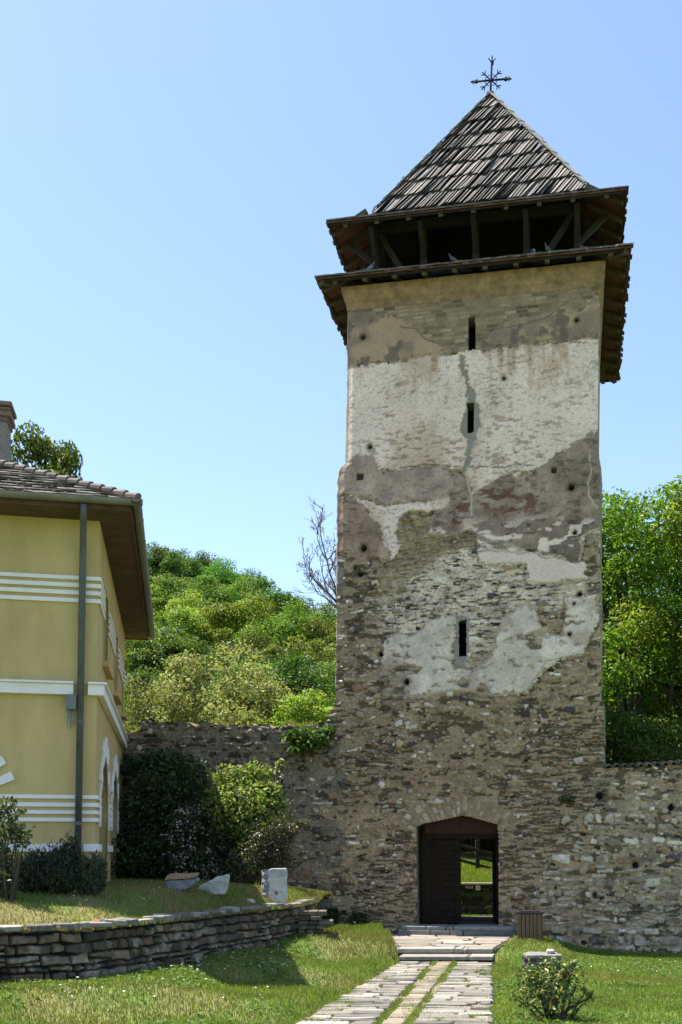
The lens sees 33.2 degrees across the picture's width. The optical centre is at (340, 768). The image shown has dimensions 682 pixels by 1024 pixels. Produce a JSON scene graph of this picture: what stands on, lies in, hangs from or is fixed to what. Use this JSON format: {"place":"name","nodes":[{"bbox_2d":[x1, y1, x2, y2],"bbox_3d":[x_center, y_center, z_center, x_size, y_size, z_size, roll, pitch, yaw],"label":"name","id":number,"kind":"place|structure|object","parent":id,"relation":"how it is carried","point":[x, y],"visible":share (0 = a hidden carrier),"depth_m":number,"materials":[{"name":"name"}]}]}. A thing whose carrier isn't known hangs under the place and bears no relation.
{"place":"outdoors","nodes":[
{"label":"outdoors","id":0,"kind":"place"},
{"bbox_2d":[0,881,303,929],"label":"terrace","id":1,"kind":"structure","parent":0,"point":[66,908],"depth_m":14.55,"materials":[{"name":"plant"}]},
{"bbox_2d":[0,795,35,901],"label":"leafy shrub","id":2,"kind":"object","parent":1,"relation":"on","point":[6,878],"visible":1,"depth_m":14.26,"materials":[{"name":"green plant"}]},
{"bbox_2d":[8,844,51,892],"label":"evergreen shrub","id":3,"kind":"object","parent":1,"relation":"on","point":[31,863],"visible":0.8,"depth_m":14.95,"materials":[{"name":"green plant"}]},
{"bbox_2d":[39,830,84,893],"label":"evergreen shrub","id":4,"kind":"object","parent":1,"relation":"on","point":[61,867],"visible":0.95,"depth_m":15.03,"materials":[{"name":"green plant"}]},
{"bbox_2d":[0,400,154,884],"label":"yellow house","id":5,"kind":"structure","parent":1,"relation":"on","point":[76,610],"depth_m":16.43,"materials":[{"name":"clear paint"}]},
{"bbox_2d":[102,587,113,680],"bbox_3d":[-3.851,-2.171,18.414,0.320,1.320,1.387,1,-4,-8],"label":"window","id":6,"kind":"structure","parent":5,"relation":"in","point":[106,665],"depth_m":19.03,"materials":[{"name":"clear glass"}]},
{"bbox_2d":[113,630,121,705],"bbox_3d":[-4.333,-1.927,21.687,0.320,1.320,1.423,1,-4,-8],"label":"window","id":7,"kind":"structure","parent":5,"relation":"in","point":[116,693],"depth_m":22.32,"materials":[{"name":"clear glass"}]},
{"bbox_2d":[121,658,127,720],"bbox_3d":[-4.763,-1.710,24.607,0.320,1.320,0.746,1,-4,-8],"label":"window","id":8,"kind":"structure","parent":5,"relation":"in","point":[124,716],"depth_m":24.67,"materials":[{"name":"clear glass"}]},
{"bbox_2d":[75,849,109,894],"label":"evergreen shrub","id":9,"kind":"object","parent":1,"relation":"on","point":[92,875],"visible":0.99,"depth_m":14.99,"materials":[{"name":"green plant"}]},
{"bbox_2d":[110,745,210,879],"bbox_3d":[-3.669,0.918,22.857,2.331,2.828,2.189,0,-4,0],"label":"dark shrub","id":10,"kind":"object","parent":1,"relation":"on","point":[139,855],"visible":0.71,"depth_m":23.02,"materials":[{"name":"green plant"}]},
{"bbox_2d":[120,746,212,834],"bbox_3d":[-3.734,0.950,23.902,2.254,2.867,0.933,0,-4,0],"label":"climbing shrub","id":11,"kind":"object","parent":1,"relation":"on","point":[131,765],"visible":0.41,"depth_m":23.85,"materials":[{"name":"green plant"}]},
{"bbox_2d":[0,877,334,932],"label":"grass","id":12,"kind":"structure","parent":1,"relation":"on","point":[118,885],"depth_m":15.73,"materials":[{"name":"green plant"}]},
{"bbox_2d":[165,872,199,889],"bbox_3d":[-2.355,1.698,16.975,0.495,0.296,0.348,0,-4,0],"label":"carved stone","id":13,"kind":"object","parent":1,"relation":"on","point":[184,881],"visible":0.91,"depth_m":16.83,"materials":[{"name":"grey stone"}]},
{"bbox_2d":[160,793,250,881],"bbox_3d":[-2.553,1.337,21.634,1.763,1.898,1.036,0,-4,0],"label":"flowering shrub","id":14,"kind":"object","parent":1,"relation":"on","point":[208,860],"visible":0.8,"depth_m":21.53,"materials":[{"name":"green plant"}]},
{"bbox_2d":[198,874,229,894],"bbox_3d":[-1.973,1.776,17.428,0.549,0.325,0.140,0,-4,0],"label":"marble fragment","id":15,"kind":"object","parent":1,"relation":"on","point":[217,885],"visible":0.72,"depth_m":17.37,"materials":[{"name":"grey stone"}]},
{"bbox_2d":[201,757,291,884],"bbox_3d":[-1.794,1.018,21.665,1.718,2.568,1.416,0,-4,0],"label":"sunlit shrub","id":16,"kind":"object","parent":1,"relation":"on","point":[248,796],"visible":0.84,"depth_m":21.59,"materials":[{"name":"green plant"}]},
{"bbox_2d":[221,804,308,884],"bbox_3d":[-1.396,1.496,20.950,1.594,1.699,0.746,2,-5,-20],"label":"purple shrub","id":17,"kind":"object","parent":1,"relation":"on","point":[269,853],"visible":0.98,"depth_m":20.84,"materials":[{"name":"green plant"}]},
{"bbox_2d":[261,868,287,903],"bbox_3d":[-1.100,1.949,18.807,0.440,0.611,0.172,0,-4,0],"label":"stone slab","id":18,"kind":"object","parent":1,"relation":"on","point":[274,884],"depth_m":18.74,"materials":[{"name":"white stone"}]},
{"bbox_2d":[0,922,681,1023],"bbox_3d":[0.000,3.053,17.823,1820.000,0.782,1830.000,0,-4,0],"label":"lawn","id":19,"kind":"structure","parent":0,"point":[234,964],"depth_m":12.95,"materials":[{"name":"plant"}]},
{"bbox_2d":[0,897,332,982],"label":"retaining wall","id":20,"kind":"structure","parent":19,"relation":"on","point":[43,951],"depth_m":13.93,"materials":[{"name":"stone"}]},
{"bbox_2d":[121,702,340,923],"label":"stone wall","id":21,"kind":"structure","parent":19,"relation":"on","point":[310,784],"depth_m":24.04,"materials":[{"name":"grey stone"}]},
{"bbox_2d":[209,718,316,726],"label":"grass","id":22,"kind":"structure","parent":21,"relation":"on","point":[293,723],"depth_m":24.46,"materials":[{"name":"green plant"}]},
{"bbox_2d":[280,724,336,757],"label":"shrub","id":23,"kind":"object","parent":21,"relation":"attached to","point":[313,740],"visible":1,"depth_m":23.63,"materials":[{"name":"green plant"}]},
{"bbox_2d":[292,495,336,608],"bbox_3d":[0.137,-1.779,30.079,2.920,11.630,2.866,0,-4,0],"label":"bare tree","id":24,"kind":"object","parent":19,"relation":"on","point":[326,585],"visible":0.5,"depth_m":29.90,"materials":[{"name":"grey plant"}]},
{"bbox_2d":[322,906,341,923],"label":"weed clump","id":25,"kind":"object","parent":19,"relation":"on","point":[333,914],"visible":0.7,"depth_m":23.50,"materials":[{"name":"green plant"}]},
{"bbox_2d":[0,923,681,1023],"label":"clover","id":26,"kind":"object","parent":19,"relation":"on","point":[302,980],"visible":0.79,"depth_m":13.72,"materials":[{"name":"green plant"}]},
{"bbox_2d":[344,910,368,924],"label":"weed clump","id":27,"kind":"object","parent":19,"relation":"on","point":[359,918],"visible":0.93,"depth_m":23.38,"materials":[{"name":"green plant"}]},
{"bbox_2d":[33,880,679,998],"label":"daisies","id":28,"kind":"object","parent":19,"relation":"on","point":[231,957],"visible":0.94,"depth_m":15.36,"materials":[{"name":"white plant"}]},
{"bbox_2d":[392,934,512,960],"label":"stone steps","id":29,"kind":"structure","parent":19,"relation":"on","point":[441,948],"depth_m":19.91,"materials":[{"name":"grey stone"}]},
{"bbox_2d":[398,923,516,936],"bbox_3d":[2.380,3.304,23.148,2.337,0.248,1.018,-1,-4,10],"label":"door sill","id":30,"kind":"structure","parent":29,"relation":"on","point":[461,929],"depth_m":22.74,"materials":[{"name":"stone"}]},
{"bbox_2d":[314,55,633,948],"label":"stone tower","id":31,"kind":"structure","parent":19,"relation":"on","point":[470,607],"depth_m":23.68,"materials":[{"name":"grey stone"}]},
{"bbox_2d":[366,262,374,269],"bbox_3d":[0.618,-10.608,24.244,0.274,0.206,0.090,-3,-5,34],"label":"pigeon","id":32,"kind":"object","parent":31,"relation":"on","point":[371,266],"visible":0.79,"depth_m":24.20,"materials":[{"name":"grey"}]},
{"bbox_2d":[448,254,456,260],"bbox_3d":[2.350,-10.635,23.892,0.274,0.206,0.090,2,-5,-19],"label":"pigeon","id":33,"kind":"object","parent":31,"relation":"on","point":[452,258],"visible":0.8,"depth_m":23.86,"materials":[{"name":"grey"}]},
{"bbox_2d":[458,619,466,656],"bbox_3d":[2.555,-2.658,23.802,0.204,0.816,0.498,-1,-4,11],"label":"slit window","id":34,"kind":"structure","parent":31,"relation":"in","point":[462,633],"depth_m":24.05,"materials":[{"name":"black"}]},
{"bbox_2d":[467,403,473,432],"bbox_3d":[2.757,-7.287,24.105,0.188,0.686,0.498,-1,-4,11],"label":"slit window","id":35,"kind":"structure","parent":31,"relation":"in","point":[470,417],"depth_m":24.36,"materials":[{"name":"black"}]},
{"bbox_2d":[468,317,475,349],"bbox_3d":[2.798,-9.091,24.231,0.189,0.751,0.498,-1,-4,11],"label":"slit window","id":36,"kind":"structure","parent":31,"relation":"in","point":[471,321],"depth_m":24.48,"materials":[{"name":"black"}]},
{"bbox_2d":[544,243,550,251],"bbox_3d":[4.260,-10.664,23.503,0.274,0.206,0.090,4,-6,-42],"label":"pigeon","id":37,"kind":"object","parent":31,"relation":"on","point":[547,248],"visible":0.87,"depth_m":23.45,"materials":[{"name":"grey"}]},
{"bbox_2d":[556,793,575,806],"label":"wall fern","id":38,"kind":"object","parent":31,"relation":"attached to","point":[562,800],"depth_m":22.80,"materials":[{"name":"green plant"}]},
{"bbox_2d":[461,840,491,868],"bbox_3d":[4.407,2.889,36.870,7.821,3.222,0.145,0,-4,0],"label":"wooden fence","id":39,"kind":"object","parent":19,"relation":"on","point":[477,856],"visible":0.1,"depth_m":36.81,"materials":[{"name":"brown wood"}]},
{"bbox_2d":[461,883,492,914],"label":"stone wall","id":40,"kind":"structure","parent":19,"relation":"on","point":[475,905],"depth_m":31.20,"materials":[{"name":"grey stone"}]},
{"bbox_2d":[517,910,542,940],"bbox_3d":[3.582,2.975,21.637,0.467,0.562,0.446,-1,-4,14],"label":"litter bin","id":41,"kind":"object","parent":19,"relation":"on","point":[529,923],"visible":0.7,"depth_m":21.44,"materials":[{"name":"brown wood"}]},
{"bbox_2d":[521,951,561,973],"bbox_3d":[3.015,2.992,17.217,0.554,0.424,0.640,0,-4,0],"label":"masonry block","id":42,"kind":"object","parent":19,"relation":"on","point":[534,957],"depth_m":16.95,"materials":[{"name":"stone"}]},
{"bbox_2d":[546,949,554,953],"bbox_3d":[3.161,2.758,17.217,0.136,0.071,0.124,0,-4,0],"label":"loose stone","id":43,"kind":"object","parent":42,"relation":"on","point":[550,951],"visible":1,"depth_m":17.18,"materials":[{"name":"white stone"}]},
{"bbox_2d":[509,955,595,1020],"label":"rose bush","id":44,"kind":"object","parent":19,"relation":"on","point":[559,991],"visible":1,"depth_m":12.33,"materials":[{"name":"green plant"}]},
{"bbox_2d":[593,759,681,952],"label":"stone wall","id":45,"kind":"structure","parent":19,"relation":"on","point":[642,819],"depth_m":22.52,"materials":[{"name":"stone"}]},
{"bbox_2d":[601,481,681,762],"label":"broadleaf tree","id":46,"kind":"object","parent":19,"relation":"on","point":[629,567],"visible":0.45,"depth_m":29.78,"materials":[{"name":"green plant"}]},
{"bbox_2d":[604,475,681,746],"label":"broadleaf tree","id":47,"kind":"object","parent":19,"relation":"on","point":[642,618],"visible":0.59,"depth_m":29.64,"materials":[{"name":"green plant"}]},
{"bbox_2d":[604,702,681,767],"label":"leafy bush","id":48,"kind":"object","parent":19,"relation":"on","point":[622,727],"visible":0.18,"depth_m":27.72,"materials":[{"name":"green plant"}]},
{"bbox_2d":[605,737,681,767],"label":"leafy bush","id":49,"kind":"object","parent":19,"relation":"on","point":[653,754],"visible":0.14,"depth_m":26.75,"materials":[{"name":"green plant"}]},
{"bbox_2d":[612,707,681,762],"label":"leafy bush","id":50,"kind":"object","parent":19,"relation":"on","point":[672,718],"visible":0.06,"depth_m":28.53,"materials":[{"name":"green plant"}]},
{"bbox_2d":[0,0,681,616],"label":"sky","id":51,"kind":"structure","parent":0,"point":[173,172],"materials":[{"name":"blue"}]},
{"bbox_2d":[297,961,493,1023],"bbox_3d":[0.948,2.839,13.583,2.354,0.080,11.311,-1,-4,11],"label":"path","id":52,"kind":"structure","parent":0,"point":[374,1003],"depth_m":14.32,"materials":[{"name":"stone"}]},
{"bbox_2d":[288,960,501,1023],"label":"grass","id":53,"kind":"structure","parent":52,"relation":"on","point":[414,1015],"depth_m":13.81,"materials":[{"name":"green plant"}]},
{"bbox_2d":[461,859,491,882],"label":"grass","id":54,"kind":"structure","parent":0,"point":[470,873],"depth_m":34.96,"materials":[{"name":"green plant"}]},
{"bbox_2d":[461,840,492,895],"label":"hillside","id":55,"kind":"structure","parent":0,"point":[468,858],"depth_m":38.72,"materials":[{"name":"green plant"}]},
{"bbox_2d":[10,420,82,479],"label":"round tree","id":56,"kind":"object","parent":55,"relation":"on","point":[65,459],"visible":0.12,"depth_m":60.61,"materials":[{"name":"green plant"}]},
{"bbox_2d":[146,541,169,566],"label":"hillside tree","id":57,"kind":"object","parent":55,"relation":"on","point":[148,546],"visible":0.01,"depth_m":135.37,"materials":[{"name":"green plant"}]},
{"bbox_2d":[124,666,202,732],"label":"leafy bush","id":58,"kind":"object","parent":55,"relation":"on","point":[142,675],"visible":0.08,"depth_m":34.91,"materials":[{"name":"green plant"}]},
{"bbox_2d":[153,611,175,638],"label":"hillside tree","id":59,"kind":"object","parent":55,"relation":"on","point":[158,621],"visible":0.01,"depth_m":67.81,"materials":[{"name":"green plant"}]},
{"bbox_2d":[150,584,182,625],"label":"hillside tree","id":60,"kind":"object","parent":55,"relation":"on","point":[160,600],"visible":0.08,"depth_m":85.30,"materials":[{"name":"green plant"}]},
{"bbox_2d":[147,546,187,577],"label":"hillside tree","id":61,"kind":"object","parent":55,"relation":"on","point":[157,557],"visible":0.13,"depth_m":124.77,"materials":[{"name":"green plant"}]},
{"bbox_2d":[125,605,216,654],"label":"hillside tree","id":62,"kind":"object","parent":55,"relation":"on","point":[185,616],"visible":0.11,"depth_m":63.73,"materials":[{"name":"green plant"}]},
{"bbox_2d":[124,630,226,679],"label":"hillside tree","id":63,"kind":"object","parent":55,"relation":"on","point":[132,643],"visible":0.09,"depth_m":49.99,"materials":[{"name":"green plant"}]},
{"bbox_2d":[124,624,233,686],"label":"hillside tree","id":64,"kind":"object","parent":55,"relation":"on","point":[151,645],"visible":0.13,"depth_m":49.49,"materials":[{"name":"green plant"}]},
{"bbox_2d":[147,549,216,593],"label":"hillside tree","id":65,"kind":"object","parent":55,"relation":"on","point":[172,563],"visible":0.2,"depth_m":122.44,"materials":[{"name":"green plant"}]},
{"bbox_2d":[151,575,215,626],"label":"hillside tree","id":66,"kind":"object","parent":55,"relation":"on","point":[170,582],"visible":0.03,"depth_m":85.86,"materials":[{"name":"green plant"}]},
{"bbox_2d":[150,573,219,614],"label":"hillside tree","id":67,"kind":"object","parent":55,"relation":"on","point":[183,584],"visible":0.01,"depth_m":95.84,"materials":[{"name":"green plant"}]},
{"bbox_2d":[124,655,256,732],"bbox_3d":[-5.071,-0.276,33.181,4.545,6.278,4.820,-4,-6,42],"label":"willow bush","id":68,"kind":"object","parent":55,"relation":"on","point":[179,708],"visible":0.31,"depth_m":32.80,"materials":[{"name":"green plant"}]},
{"bbox_2d":[177,548,222,574],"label":"hillside tree","id":69,"kind":"object","parent":55,"relation":"on","point":[204,561],"visible":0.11,"depth_m":138.09,"materials":[{"name":"green plant"}]},
{"bbox_2d":[160,589,241,647],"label":"hillside tree","id":70,"kind":"object","parent":55,"relation":"on","point":[175,601],"visible":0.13,"depth_m":68.03,"materials":[{"name":"green plant"}]},
{"bbox_2d":[184,680,224,722],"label":"hillside tree","id":71,"kind":"object","parent":55,"relation":"on","point":[208,706],"depth_m":40.15,"materials":[{"name":"green plant"}]},
{"bbox_2d":[167,573,242,608],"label":"hillside tree","id":72,"kind":"object","parent":55,"relation":"on","point":[214,595],"visible":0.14,"depth_m":91.49,"materials":[{"name":"green plant"}]},
{"bbox_2d":[167,636,253,683],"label":"hillside tree","id":73,"kind":"object","parent":55,"relation":"on","point":[206,651],"visible":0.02,"depth_m":50.52,"materials":[{"name":"green plant"}]},
{"bbox_2d":[126,639,295,732],"bbox_3d":[-3.626,-0.594,34.372,5.966,6.476,6.025,2,-5,-23],"label":"willow bush","id":74,"kind":"object","parent":55,"relation":"on","point":[260,685],"visible":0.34,"depth_m":33.45,"materials":[{"name":"green plant"}]},
{"bbox_2d":[180,556,248,590],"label":"hillside tree","id":75,"kind":"object","parent":55,"relation":"on","point":[217,570],"visible":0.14,"depth_m":124.22,"materials":[{"name":"green plant"}]},
{"bbox_2d":[192,572,267,609],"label":"hillside tree","id":76,"kind":"object","parent":55,"relation":"on","point":[241,585],"visible":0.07,"depth_m":93.86,"materials":[{"name":"green plant"}]},
{"bbox_2d":[183,589,283,656],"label":"hillside tree","id":77,"kind":"object","parent":55,"relation":"on","point":[227,614],"visible":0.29,"depth_m":66.66,"materials":[{"name":"green plant"}]},
{"bbox_2d":[217,567,269,594],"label":"hillside tree","id":78,"kind":"object","parent":55,"relation":"on","point":[254,573],"visible":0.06,"depth_m":131.44,"materials":[{"name":"green plant"}]},
{"bbox_2d":[204,629,288,663],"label":"hillside tree","id":79,"kind":"object","parent":55,"relation":"on","point":[257,642],"visible":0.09,"depth_m":55.48,"materials":[{"name":"green plant"}]},
{"bbox_2d":[213,598,312,647],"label":"hillside tree","id":80,"kind":"object","parent":55,"relation":"on","point":[246,619],"visible":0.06,"depth_m":67.64,"materials":[{"name":"green plant"}]},
{"bbox_2d":[191,648,336,726],"bbox_3d":[-2.185,-0.462,37.004,5.621,6.704,5.511,2,-5,-30],"label":"leafy bush","id":81,"kind":"object","parent":55,"relation":"on","point":[292,677],"visible":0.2,"depth_m":36.09,"materials":[{"name":"green plant"}]},
{"bbox_2d":[217,576,318,633],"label":"hillside tree","id":82,"kind":"object","parent":55,"relation":"on","point":[270,589],"visible":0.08,"depth_m":90.30,"materials":[{"name":"green plant"}]},
{"bbox_2d":[211,655,334,722],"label":"hillside tree","id":83,"kind":"object","parent":55,"relation":"on","point":[238,673],"visible":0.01,"depth_m":43.38,"materials":[{"name":"green plant"}]},
{"bbox_2d":[231,597,333,662],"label":"hillside tree","id":84,"kind":"object","parent":55,"relation":"on","point":[285,627],"visible":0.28,"depth_m":63.98,"materials":[{"name":"green plant"}]},
{"bbox_2d":[240,635,332,683],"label":"hillside tree","id":85,"kind":"object","parent":55,"relation":"on","point":[317,656],"visible":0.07,"depth_m":50.55,"materials":[{"name":"green plant"}]},
{"bbox_2d":[250,688,332,726],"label":"leafy bush","id":86,"kind":"object","parent":55,"relation":"on","point":[289,711],"visible":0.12,"depth_m":32.24,"materials":[{"name":"green plant"}]},
{"bbox_2d":[262,660,336,724],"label":"hillside tree","id":87,"kind":"object","parent":55,"relation":"on","point":[329,666],"visible":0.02,"depth_m":41.77,"materials":[{"name":"green plant"}]},
{"bbox_2d":[265,590,336,628],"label":"hillside tree","id":88,"kind":"object","parent":55,"relation":"on","point":[329,609],"visible":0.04,"depth_m":90.02,"materials":[{"name":"green plant"}]},
{"bbox_2d":[268,615,335,665],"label":"hillside tree","id":89,"kind":"object","parent":55,"relation":"on","point":[323,634],"visible":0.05,"depth_m":63.07,"materials":[{"name":"green plant"}]},
{"bbox_2d":[313,603,336,623],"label":"hillside tree","id":90,"kind":"object","parent":55,"relation":"on","point":[327,616],"visible":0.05,"depth_m":94.47,"materials":[{"name":"green plant"}]},
{"bbox_2d":[320,642,336,662],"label":"hillside tree","id":91,"kind":"object","parent":55,"relation":"on","point":[331,650],"depth_m":55.94,"materials":[{"name":"green plant"}]},
{"bbox_2d":[324,632,336,661],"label":"hillside tree","id":92,"kind":"object","parent":55,"relation":"on","point":[333,635],"depth_m":62.92,"materials":[{"name":"green plant"}]},
{"bbox_2d":[448,828,497,850],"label":"leafy bush","id":93,"kind":"object","parent":55,"relation":"on","point":[464,841],"visible":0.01,"depth_m":40.12,"materials":[{"name":"green plant"}]},
{"bbox_2d":[460,826,497,851],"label":"leafy bush","id":94,"kind":"object","parent":55,"relation":"on","point":[486,848],"visible":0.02,"depth_m":40.24,"materials":[{"name":"green plant"}]},
{"bbox_2d":[602,581,671,719],"bbox_3d":[7.816,-1.650,36.149,5.581,10.191,5.896,-3,-5,38],"label":"broadleaf tree","id":95,"kind":"object","parent":55,"relation":"on","point":[644,708],"visible":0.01,"depth_m":35.16,"materials":[{"name":"green plant"}]},
{"bbox_2d":[608,576,681,721],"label":"broadleaf tree","id":96,"kind":"object","parent":55,"relation":"on","point":[668,595],"visible":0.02,"depth_m":36.66,"materials":[{"name":"green plant"}]},
{"bbox_2d":[461,914,492,915],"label":"grass","id":97,"kind":"structure","parent":0,"point":[476,915],"depth_m":30.57,"materials":[{"name":"green plant"}]}
]}

